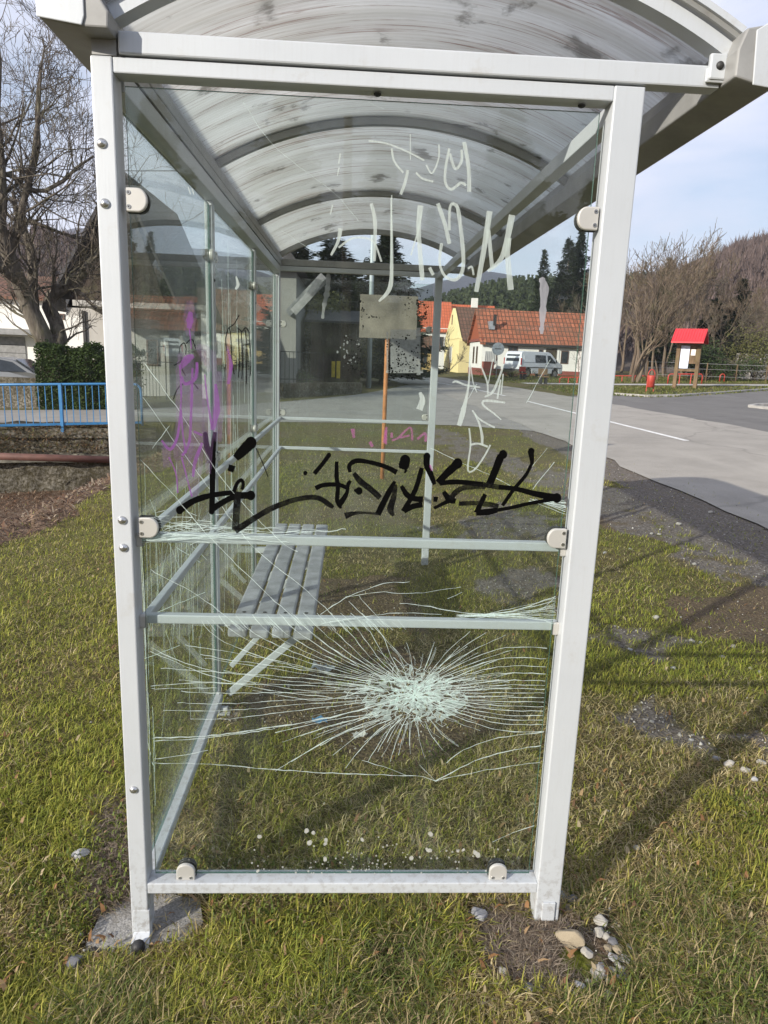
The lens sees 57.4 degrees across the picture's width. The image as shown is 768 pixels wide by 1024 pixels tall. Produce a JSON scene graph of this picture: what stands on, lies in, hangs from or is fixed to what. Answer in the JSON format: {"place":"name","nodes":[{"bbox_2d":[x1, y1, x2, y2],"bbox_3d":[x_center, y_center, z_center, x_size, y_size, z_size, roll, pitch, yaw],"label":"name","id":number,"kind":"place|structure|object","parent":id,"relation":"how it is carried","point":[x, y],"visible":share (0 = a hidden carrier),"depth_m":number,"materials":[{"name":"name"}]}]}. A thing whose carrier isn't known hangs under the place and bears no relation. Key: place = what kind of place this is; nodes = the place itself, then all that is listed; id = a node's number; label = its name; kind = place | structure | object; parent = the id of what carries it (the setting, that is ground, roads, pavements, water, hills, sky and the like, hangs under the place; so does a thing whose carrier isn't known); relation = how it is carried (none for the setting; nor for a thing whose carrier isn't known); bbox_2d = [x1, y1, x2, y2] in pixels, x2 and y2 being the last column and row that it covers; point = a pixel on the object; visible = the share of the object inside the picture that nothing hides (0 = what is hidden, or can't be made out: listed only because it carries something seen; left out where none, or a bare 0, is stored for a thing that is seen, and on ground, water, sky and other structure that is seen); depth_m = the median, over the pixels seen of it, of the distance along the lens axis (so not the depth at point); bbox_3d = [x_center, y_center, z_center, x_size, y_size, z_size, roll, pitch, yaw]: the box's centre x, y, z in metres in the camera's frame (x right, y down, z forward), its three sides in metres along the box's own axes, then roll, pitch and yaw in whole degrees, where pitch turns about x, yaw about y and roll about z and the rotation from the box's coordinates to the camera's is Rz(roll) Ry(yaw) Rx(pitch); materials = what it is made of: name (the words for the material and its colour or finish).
{"place":"outdoors","nodes":[
{"label":"outdoors","id":0,"kind":"place"},
{"bbox_2d":[16,243,69,275],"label":"hill","id":1,"kind":"structure","parent":0,"point":[60,266],"depth_m":129.19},
{"bbox_2d":[6,220,162,292],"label":"hillside woodland","id":2,"kind":"object","parent":1,"relation":"on","point":[39,232],"visible":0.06,"depth_m":132.54,"materials":[{"name":"plant"}]},
{"bbox_2d":[0,166,175,170],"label":"cable","id":3,"kind":"object","parent":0,"point":[83,169],"visible":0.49,"depth_m":17.44,"materials":[{"name":"metal"}]},
{"bbox_2d":[0,385,533,430],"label":"side road","id":4,"kind":"structure","parent":0,"point":[402,402],"depth_m":19.96,"materials":[{"name":"asphalt"}]},
{"bbox_2d":[61,228,512,300],"bbox_3d":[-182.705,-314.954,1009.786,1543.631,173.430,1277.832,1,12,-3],"label":"mountain","id":5,"kind":"structure","parent":0,"point":[229,267],"depth_m":821.93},
{"bbox_2d":[0,369,767,1023],"bbox_3d":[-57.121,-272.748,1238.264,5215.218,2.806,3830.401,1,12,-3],"label":"ground","id":6,"kind":"structure","parent":0,"point":[702,521],"depth_m":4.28,"materials":[{"name":"plant"}]},
{"bbox_2d":[0,357,35,377],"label":"parked car","id":7,"kind":"object","parent":6,"relation":"on","point":[14,367],"visible":0.12,"depth_m":25.38,"materials":[{"name":"silver metal"}]},
{"bbox_2d":[0,377,42,407],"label":"garden wall","id":8,"kind":"structure","parent":6,"relation":"on","point":[6,389],"depth_m":21.11,"materials":[{"name":"stone"}]},
{"bbox_2d":[0,275,66,361],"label":"garage house","id":9,"kind":"structure","parent":6,"relation":"on","point":[15,341],"depth_m":33.89,"materials":[{"name":"white paint"}]},
{"bbox_2d":[0,336,26,358],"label":"garage door","id":10,"kind":"structure","parent":9,"relation":"in","point":[9,346],"depth_m":33.97,"materials":[{"name":"metal"}]},
{"bbox_2d":[66,954,83,969],"bbox_3d":[-0.835,1.212,1.893,0.037,0.029,0.054,1,9,11],"label":"stone","id":11,"kind":"object","parent":6,"relation":"on","point":[73,960],"visible":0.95,"depth_m":1.88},
{"bbox_2d":[0,421,156,493],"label":"retaining wall","id":12,"kind":"structure","parent":6,"relation":"on","point":[27,476],"depth_m":15.71,"materials":[{"name":"stone"}]},
{"bbox_2d":[0,383,143,431],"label":"railing","id":13,"kind":"object","parent":12,"relation":"on","point":[61,410],"visible":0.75,"depth_m":15.44,"materials":[{"name":"blue metal"}]},
{"bbox_2d":[0,453,146,462],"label":"drain pipe","id":14,"kind":"object","parent":12,"relation":"attached to","point":[52,457],"visible":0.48,"depth_m":14.71,"materials":[{"name":"metal"}]},
{"bbox_2d":[0,421,148,453],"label":"wall litter","id":15,"kind":"object","parent":12,"relation":"on","point":[76,426],"depth_m":15.50,"materials":[{"name":"brown plant"}]},
{"bbox_2d":[71,848,89,859],"bbox_3d":[-0.969,1.096,2.238,0.057,0.035,0.036,-3,14,-23],"label":"stone","id":16,"kind":"object","parent":6,"relation":"on","point":[84,851],"visible":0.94,"depth_m":2.23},
{"bbox_2d":[32,339,147,409],"bbox_3d":[-8.769,-4.041,20.980,3.020,2.191,1.415,2,12,0],"label":"hedge","id":17,"kind":"object","parent":6,"relation":"on","point":[69,364],"visible":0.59,"depth_m":20.55,"materials":[{"name":"green plant"}]},
{"bbox_2d":[0,0,203,367],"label":"bare tree","id":18,"kind":"object","parent":6,"relation":"on","point":[26,291],"visible":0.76,"depth_m":19.64,"materials":[{"name":"brown plant"}]},
{"bbox_2d":[0,426,244,544],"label":"leaf litter","id":19,"kind":"object","parent":6,"relation":"on","point":[71,494],"visible":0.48,"depth_m":9.70,"materials":[{"name":"brown plant"}]},
{"bbox_2d":[56,172,222,398],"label":"grey house","id":20,"kind":"structure","parent":6,"relation":"on","point":[183,276],"depth_m":27.57,"materials":[{"name":"paint"}]},
{"bbox_2d":[146,339,158,365],"bbox_3d":[-9.106,-6.280,27.607,0.464,1.000,0.080,1,12,-3],"label":"window","id":21,"kind":"structure","parent":20,"relation":"in","point":[150,343],"depth_m":27.57,"materials":[{"name":"grey glass"}]},
{"bbox_2d":[86,893,202,954],"bbox_3d":[-0.682,1.214,2.054,0.317,0.054,0.203,1,12,-3],"label":"concrete footing","id":22,"kind":"object","parent":6,"relation":"on","point":[121,928],"visible":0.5,"depth_m":2.03,"materials":[{"name":"concrete"}]},
{"bbox_2d":[133,346,172,399],"bbox_3d":[-8.362,-5.005,25.380,1.439,2.011,0.044,1,12,-3],"label":"stair railing","id":23,"kind":"object","parent":6,"relation":"on","point":[155,361],"visible":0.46,"depth_m":25.34,"materials":[{"name":"metal"}]},
{"bbox_2d":[159,278,172,303],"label":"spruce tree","id":24,"kind":"object","parent":6,"relation":"on","point":[167,294],"visible":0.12,"depth_m":58.16,"materials":[{"name":"plant"}]},
{"bbox_2d":[172,289,249,380],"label":"white house","id":25,"kind":"structure","parent":6,"relation":"on","point":[239,301],"depth_m":44.44,"materials":[{"name":"paint"}]},
{"bbox_2d":[221,351,237,368],"bbox_3d":[-9.752,-9.606,44.280,1.000,1.100,0.080,1,12,-3],"label":"window","id":26,"kind":"structure","parent":25,"relation":"in","point":[225,361],"depth_m":44.27,"materials":[{"name":"beige glass"}]},
{"bbox_2d":[244,253,325,391],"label":"grey cottage","id":27,"kind":"structure","parent":6,"relation":"on","point":[293,290],"depth_m":30.57,"materials":[{"name":"paint"}]},
{"bbox_2d":[222,246,363,369],"bbox_3d":[-5.130,-12.284,43.732,11.021,8.874,10.621,10,15,33],"label":"spruce tree","id":28,"kind":"object","parent":6,"relation":"on","point":[303,253],"visible":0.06,"depth_m":42.89,"materials":[{"name":"plant"}]},
{"bbox_2d":[296,369,330,382],"bbox_3d":[-3.872,-5.988,32.149,2.839,1.127,1.894,1,12,-3],"label":"bush","id":29,"kind":"object","parent":6,"relation":"on","point":[301,376],"visible":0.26,"depth_m":31.61,"materials":[{"name":"green plant"}]},
{"bbox_2d":[233,238,396,378],"bbox_3d":[-2.801,-11.950,42.412,11.440,8.795,11.871,12,16,37],"label":"spruce tree","id":30,"kind":"object","parent":6,"relation":"on","point":[337,283],"visible":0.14,"depth_m":40.71,"materials":[{"name":"green plant"}]},
{"bbox_2d":[280,382,361,397],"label":"stone wall","id":31,"kind":"structure","parent":6,"relation":"on","point":[290,390],"depth_m":28.27,"materials":[{"name":"stone"}]},
{"bbox_2d":[267,350,323,388],"bbox_3d":[-3.477,-5.571,27.629,2.436,1.465,0.030,-6,15,-32],"label":"iron fence","id":32,"kind":"object","parent":31,"relation":"on","point":[293,379],"visible":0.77,"depth_m":27.59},
{"bbox_2d":[310,661,334,671],"bbox_3d":[-0.314,0.782,3.546,0.122,0.021,0.075,6,13,16],"label":"wrapper","id":33,"kind":"object","parent":6,"relation":"on","point":[321,668],"visible":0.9,"depth_m":3.55,"materials":[{"name":"grey plastic"}]},
{"bbox_2d":[305,309,360,382],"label":"wooden shed","id":34,"kind":"structure","parent":6,"relation":"on","point":[329,332],"depth_m":33.79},
{"bbox_2d":[58,785,623,1001],"bbox_3d":[-0.249,1.160,2.097,1.892,0.080,0.663,6,13,17],"label":"dry thatch","id":35,"kind":"object","parent":6,"relation":"on","point":[527,940],"visible":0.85,"depth_m":2.02,"materials":[{"name":"brown plant"}]},
{"bbox_2d":[303,290,378,377],"bbox_3d":[-3.079,-9.363,37.556,5.208,5.322,5.562,-6,15,-32],"label":"bush","id":36,"kind":"object","parent":6,"relation":"on","point":[318,304],"visible":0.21,"depth_m":36.68,"materials":[{"name":"green plant"}]},
{"bbox_2d":[366,235,373,387],"bbox_3d":[-0.630,-11.463,34.772,1.200,11.062,0.260,1,12,-3],"label":"utility pole","id":37,"kind":"object","parent":6,"relation":"on","point":[369,343],"visible":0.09,"depth_m":35.37,"materials":[{"name":"metal"}]},
{"bbox_2d":[0,486,767,1023],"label":"fallen leaves","id":38,"kind":"object","parent":6,"relation":"on","point":[4,986],"visible":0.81,"depth_m":2.17,"materials":[{"name":"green plant"}]},
{"bbox_2d":[1,483,767,1023],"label":"clover","id":39,"kind":"object","parent":6,"relation":"on","point":[261,899],"visible":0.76,"depth_m":2.10,"materials":[{"name":"green plant"}]},
{"bbox_2d":[6,435,767,959],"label":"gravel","id":40,"kind":"structure","parent":6,"relation":"on","point":[484,665],"depth_m":3.35,"materials":[{"name":"gravel"}]},
{"bbox_2d":[359,294,417,478],"bbox_3d":[0.020,-1.485,9.000,0.720,2.482,0.072,1,12,-3],"label":"sign board","id":41,"kind":"object","parent":6,"relation":"on","point":[391,312],"visible":0.8,"depth_m":8.76,"materials":[{"name":"metal"}]},
{"bbox_2d":[15,857,767,1023],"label":"long grass","id":42,"kind":"structure","parent":6,"relation":"on","point":[91,987],"depth_m":1.83,"materials":[{"name":"plant"}]},
{"bbox_2d":[343,235,449,383],"bbox_3d":[-0.020,-11.605,39.932,7.195,9.218,7.466,9,14,29],"label":"spruce tree","id":43,"kind":"object","parent":6,"relation":"on","point":[381,283],"visible":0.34,"depth_m":39.34,"materials":[{"name":"green plant"}]},
{"bbox_2d":[36,0,767,954],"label":"bus shelter","id":44,"kind":"object","parent":6,"relation":"on","point":[476,138],"visible":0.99,"depth_m":1.86,"materials":[{"name":"grey metal"}]},
{"bbox_2d":[420,335,440,371],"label":"outbuilding","id":45,"kind":"structure","parent":6,"relation":"on","point":[428,344],"depth_m":74.40,"materials":[{"name":"paint"}]},
{"bbox_2d":[439,327,466,373],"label":"bare tree","id":46,"kind":"object","parent":6,"relation":"on","point":[451,347],"visible":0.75,"depth_m":66.51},
{"bbox_2d":[418,298,494,368],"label":"red roof house","id":47,"kind":"structure","parent":6,"relation":"on","point":[446,309],"depth_m":92.66,"materials":[{"name":"tile"}]},
{"bbox_2d":[444,307,508,372],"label":"yellow house","id":48,"kind":"structure","parent":6,"relation":"on","point":[461,319],"depth_m":72.79,"materials":[{"name":"paint"}]},
{"bbox_2d":[471,907,487,920],"bbox_3d":[0.279,1.174,2.048,0.050,0.027,0.055,4,7,4],"label":"stone","id":49,"kind":"object","parent":6,"relation":"on","point":[481,913],"visible":0.97,"depth_m":2.04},
{"bbox_2d":[481,361,493,375],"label":"garden wall","id":50,"kind":"structure","parent":6,"relation":"on","point":[486,365],"depth_m":59.88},
{"bbox_2d":[492,342,503,375],"bbox_3d":[8.460,-11.228,52.432,0.920,2.816,0.085,1,12,-3],"label":"road sign","id":51,"kind":"object","parent":6,"relation":"on","point":[497,348],"visible":0.93,"depth_m":52.21,"materials":[{"name":"metal"}]},
{"bbox_2d":[474,368,537,377],"bbox_3d":[9.457,-10.532,53.569,5.493,0.793,3.930,1,12,-3],"label":"bush","id":52,"kind":"object","parent":6,"relation":"on","point":[506,372],"visible":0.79,"depth_m":53.68,"materials":[{"name":"green plant"}]},
{"bbox_2d":[519,366,526,379],"bbox_3d":[9.877,-9.862,49.908,0.473,0.950,0.470,1,12,-3],"label":"park bench","id":53,"kind":"object","parent":6,"relation":"on","point":[522,369],"visible":0.88,"depth_m":49.99,"materials":[{"name":"red wood"}]},
{"bbox_2d":[467,309,584,375],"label":"long house","id":54,"kind":"structure","parent":6,"relation":"on","point":[512,330],"depth_m":61.33,"materials":[{"name":"tile"}]},
{"bbox_2d":[482,351,495,362],"bbox_3d":[9.033,-13.359,60.343,1.450,1.000,0.176,-6,15,-32],"label":"garden fence","id":55,"kind":"object","parent":54,"relation":"attached to","point":[488,356],"visible":0.72,"depth_m":60.25,"materials":[{"name":"white paint"}]},
{"bbox_2d":[560,351,568,363],"bbox_3d":[15.709,-13.452,60.985,0.676,1.100,0.080,1,12,-3],"label":"window","id":56,"kind":"structure","parent":54,"relation":"in","point":[564,354],"depth_m":60.97,"materials":[{"name":"grey glass"}]},
{"bbox_2d":[503,351,561,376],"bbox_3d":[11.851,-11.705,55.667,4.935,1.970,2.182,-7,15,-35],"label":"parked van","id":57,"kind":"object","parent":6,"relation":"on","point":[532,362],"visible":0.69,"depth_m":54.53,"materials":[{"name":"silver metal"}]},
{"bbox_2d":[528,248,552,311],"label":"spruce tree","id":58,"kind":"object","parent":6,"relation":"on","point":[541,272],"visible":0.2,"depth_m":86.38,"materials":[{"name":"green plant"}]},
{"bbox_2d":[538,368,548,383],"bbox_3d":[9.483,-8.046,41.716,0.556,0.950,0.470,1,12,-3],"label":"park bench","id":59,"kind":"object","parent":6,"relation":"on","point":[541,370],"visible":0.84,"depth_m":41.80,"materials":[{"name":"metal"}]},
{"bbox_2d":[548,236,586,312],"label":"spruce tree","id":60,"kind":"object","parent":6,"relation":"on","point":[567,276],"visible":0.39,"depth_m":87.86,"materials":[{"name":"green plant"}]},
{"bbox_2d":[552,291,585,312],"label":"bare tree","id":61,"kind":"object","parent":6,"relation":"on","point":[561,307],"visible":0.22,"depth_m":87.57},
{"bbox_2d":[555,929,584,948],"bbox_3d":[0.525,1.192,1.968,0.084,0.049,0.048,9,3,40],"label":"stone","id":62,"kind":"object","parent":6,"relation":"on","point":[573,937],"visible":1,"depth_m":1.95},
{"bbox_2d":[566,231,590,303],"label":"spruce tree","id":63,"kind":"object","parent":6,"relation":"on","point":[581,248],"visible":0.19,"depth_m":89.50,"materials":[{"name":"green plant"}]},
{"bbox_2d":[576,274,588,312],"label":"spruce tree","id":64,"kind":"object","parent":6,"relation":"on","point":[584,299],"visible":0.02,"depth_m":83.20,"materials":[{"name":"green plant"}]},
{"bbox_2d":[580,946,592,958],"bbox_3d":[0.561,1.214,1.933,0.030,0.021,0.035,-7,15,-36],"label":"stone","id":65,"kind":"object","parent":6,"relation":"on","point":[587,952],"visible":1,"depth_m":1.93,"materials":[{"name":"white stone"}]},
{"bbox_2d":[593,927,603,937],"bbox_3d":[0.616,1.201,2.004,0.035,0.022,0.031,-13,6,-19],"label":"stone","id":66,"kind":"object","parent":6,"relation":"on","point":[599,932],"visible":0.98,"depth_m":2.00,"materials":[{"name":"white stone"}]},
{"bbox_2d":[590,964,606,980],"bbox_3d":[0.574,1.230,1.869,0.047,0.029,0.041,9,15,12],"label":"stone","id":67,"kind":"object","parent":6,"relation":"on","point":[598,966],"visible":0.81,"depth_m":1.86,"materials":[{"name":"white stone"}]},
{"bbox_2d":[593,914,607,927],"bbox_3d":[0.634,1.192,2.044,0.039,0.025,0.042,-9,16,-40],"label":"stone","id":68,"kind":"object","parent":6,"relation":"on","point":[599,917],"visible":0.91,"depth_m":2.04,"materials":[{"name":"white stone"}]},
{"bbox_2d":[567,287,646,328],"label":"bare tree","id":69,"kind":"object","parent":6,"relation":"on","point":[575,308],"visible":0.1,"depth_m":80.72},
{"bbox_2d":[577,268,647,331],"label":"bare tree","id":70,"kind":"object","parent":6,"relation":"on","point":[626,296],"visible":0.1,"depth_m":65.23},
{"bbox_2d":[585,275,662,372],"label":"bare tree","id":71,"kind":"object","parent":6,"relation":"on","point":[623,352],"visible":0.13,"depth_m":72.55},
{"bbox_2d":[646,369,655,390],"bbox_3d":[12.247,-5.973,32.184,0.377,1.147,0.368,1,12,-3],"label":"litter bin","id":72,"kind":"object","parent":6,"relation":"on","point":[650,381],"visible":0.96,"depth_m":32.06,"materials":[{"name":"red metal"}]},
{"bbox_2d":[577,236,727,374],"bbox_3d":[22.925,-17.314,60.633,11.236,11.740,7.925,10,15,32],"label":"bare tree","id":73,"kind":"object","parent":6,"relation":"on","point":[626,278],"visible":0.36,"depth_m":58.66,"materials":[{"name":"plant"}]},
{"bbox_2d":[626,262,695,379],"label":"bare tree","id":74,"kind":"object","parent":6,"relation":"on","point":[679,314],"visible":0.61,"depth_m":49.30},
{"bbox_2d":[639,257,682,372],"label":"spruce tree","id":75,"kind":"object","parent":6,"relation":"on","point":[658,352],"visible":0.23,"depth_m":75.41,"materials":[{"name":"plant"}]},
{"bbox_2d":[623,261,707,382],"bbox_3d":[17.313,-11.735,44.654,3.985,7.834,4.853,-4,14,-25],"label":"bare tree","id":76,"kind":"object","parent":6,"relation":"on","point":[657,338],"visible":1,"depth_m":43.88,"materials":[{"name":"plant"}]},
{"bbox_2d":[624,229,712,377],"bbox_3d":[20.419,-14.874,51.846,4.850,10.749,8.314,1,12,-3],"label":"bare tree","id":77,"kind":"object","parent":6,"relation":"on","point":[641,278],"visible":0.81,"depth_m":50.90,"materials":[{"name":"plant"}]},
{"bbox_2d":[626,220,742,376],"bbox_3d":[23.842,-16.614,55.765,7.770,12.470,6.054,-8,16,-39],"label":"bare tree","id":78,"kind":"object","parent":6,"relation":"on","point":[664,359],"visible":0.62,"depth_m":55.44,"materials":[{"name":"plant"}]},
{"bbox_2d":[667,373,702,383],"bbox_3d":[18.267,-8.034,42.541,2.216,0.798,0.081,1,12,-6],"label":"railing","id":79,"kind":"object","parent":6,"relation":"on","point":[679,374],"visible":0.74,"depth_m":42.47,"materials":[{"name":"red metal"}]},
{"bbox_2d":[671,328,708,387],"bbox_3d":[15.640,-7.844,36.099,1.538,3.129,1.485,10,15,32],"label":"notice board","id":80,"kind":"object","parent":6,"relation":"on","point":[690,342],"visible":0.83,"depth_m":35.90,"materials":[{"name":"white paint"}]},
{"bbox_2d":[615,388,767,396],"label":"kerb","id":81,"kind":"structure","parent":6,"relation":"on","point":[665,395],"depth_m":29.58,"materials":[{"name":"concrete"}]},
{"bbox_2d":[667,283,730,378],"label":"bare tree","id":82,"kind":"object","parent":6,"relation":"on","point":[697,313],"visible":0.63,"depth_m":50.39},
{"bbox_2d":[657,244,744,372],"bbox_3d":[28.804,-18.370,64.832,9.399,12.152,5.482,-4,14,-25],"label":"bare tree","id":83,"kind":"object","parent":6,"relation":"on","point":[703,290],"visible":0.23,"depth_m":64.89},
{"bbox_2d":[667,337,736,379],"bbox_3d":[21.938,-10.607,48.666,4.727,3.136,4.262,-4,14,-24],"label":"bush","id":84,"kind":"object","parent":6,"relation":"on","point":[706,353],"visible":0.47,"depth_m":48.08,"materials":[{"name":"green plant"}]},
{"bbox_2d":[672,297,737,377],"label":"spruce tree","id":85,"kind":"object","parent":6,"relation":"on","point":[715,300],"visible":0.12,"depth_m":54.58,"materials":[{"name":"grey plant"}]},
{"bbox_2d":[645,361,767,381],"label":"wire fence","id":86,"kind":"object","parent":6,"relation":"on","point":[735,377],"visible":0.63,"depth_m":45.83,"materials":[{"name":"metal"}]},
{"bbox_2d":[667,262,750,373],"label":"bare tree","id":87,"kind":"object","parent":6,"relation":"on","point":[717,290],"visible":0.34,"depth_m":59.90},
{"bbox_2d":[699,285,767,378],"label":"bare tree","id":88,"kind":"object","parent":6,"relation":"on","point":[740,305],"visible":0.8,"depth_m":50.55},
{"bbox_2d":[703,355,764,380],"bbox_3d":[23.748,-9.619,47.332,3.539,1.833,3.775,13,16,40],"label":"bush","id":89,"kind":"object","parent":6,"relation":"on","point":[728,373],"visible":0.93,"depth_m":47.01,"materials":[{"name":"green plant"}]},
{"bbox_2d":[701,268,767,376],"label":"bare tree","id":90,"kind":"object","parent":6,"relation":"on","point":[742,290],"visible":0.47,"depth_m":57.20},
{"bbox_2d":[704,301,767,380],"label":"bare tree","id":91,"kind":"object","parent":6,"relation":"on","point":[743,316],"visible":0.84,"depth_m":47.83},
{"bbox_2d":[705,286,767,349],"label":"bare tree","id":92,"kind":"object","parent":6,"relation":"on","point":[756,312],"visible":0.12,"depth_m":64.28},
{"bbox_2d":[714,314,767,381],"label":"bush","id":93,"kind":"object","parent":6,"relation":"on","point":[756,346],"visible":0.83,"depth_m":47.66,"materials":[{"name":"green plant"}]},
{"bbox_2d":[723,277,762,368],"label":"spruce tree","id":94,"kind":"object","parent":6,"relation":"on","point":[732,321],"visible":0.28,"depth_m":58.50,"materials":[{"name":"grey plant"}]},
{"bbox_2d":[734,294,767,351],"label":"bare tree","id":95,"kind":"object","parent":6,"relation":"on","point":[766,307],"visible":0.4,"depth_m":57.42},
{"bbox_2d":[736,353,767,379],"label":"stone wall","id":96,"kind":"structure","parent":6,"relation":"on","point":[748,375],"depth_m":51.30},
{"bbox_2d":[0,0,767,287],"label":"sky","id":97,"kind":"structure","parent":0,"point":[721,175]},
{"bbox_2d":[389,376,767,528],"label":"road","id":98,"kind":"structure","parent":0,"point":[722,463],"depth_m":13.01,"materials":[{"name":"asphalt"}]},
{"bbox_2d":[527,401,688,440],"bbox_3d":[5.466,-2.673,19.295,0.120,0.007,12.100,1,12,-3],"label":"road marking","id":99,"kind":"object","parent":98,"relation":"on","point":[621,424],"visible":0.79,"depth_m":15.75,"materials":[{"name":"white paint"}]},
{"bbox_2d":[465,375,767,396],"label":"verge grass","id":100,"kind":"structure","parent":0,"point":[684,389],"depth_m":37.56,"materials":[{"name":"plant"}]},
{"bbox_2d":[525,383,767,385],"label":"path","id":101,"kind":"structure","parent":0,"point":[671,384],"depth_m":41.50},
{"bbox_2d":[572,386,767,431],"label":"lay by","id":102,"kind":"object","parent":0,"point":[731,408],"visible":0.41,"depth_m":22.91,"materials":[{"name":"asphalt"}]},
{"bbox_2d":[748,403,767,408],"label":"kerb","id":103,"kind":"structure","parent":102,"relation":"on","point":[761,405],"depth_m":22.42,"materials":[{"name":"concrete"}]},
{"bbox_2d":[616,266,767,372],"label":"hill","id":104,"kind":"structure","parent":0,"point":[627,362],"depth_m":96.76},
{"bbox_2d":[617,228,767,360],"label":"hillside woodland","id":105,"kind":"object","parent":104,"relation":"on","point":[753,262],"visible":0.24,"depth_m":126.21,"materials":[{"name":"plant"}]},
{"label":"hill","id":106,"kind":"structure","parent":0,"visible":0},
{"bbox_2d":[423,271,650,313],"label":"pine woodland","id":107,"kind":"object","parent":106,"relation":"on","point":[498,294],"visible":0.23,"depth_m":171.67,"materials":[{"name":"plant"}]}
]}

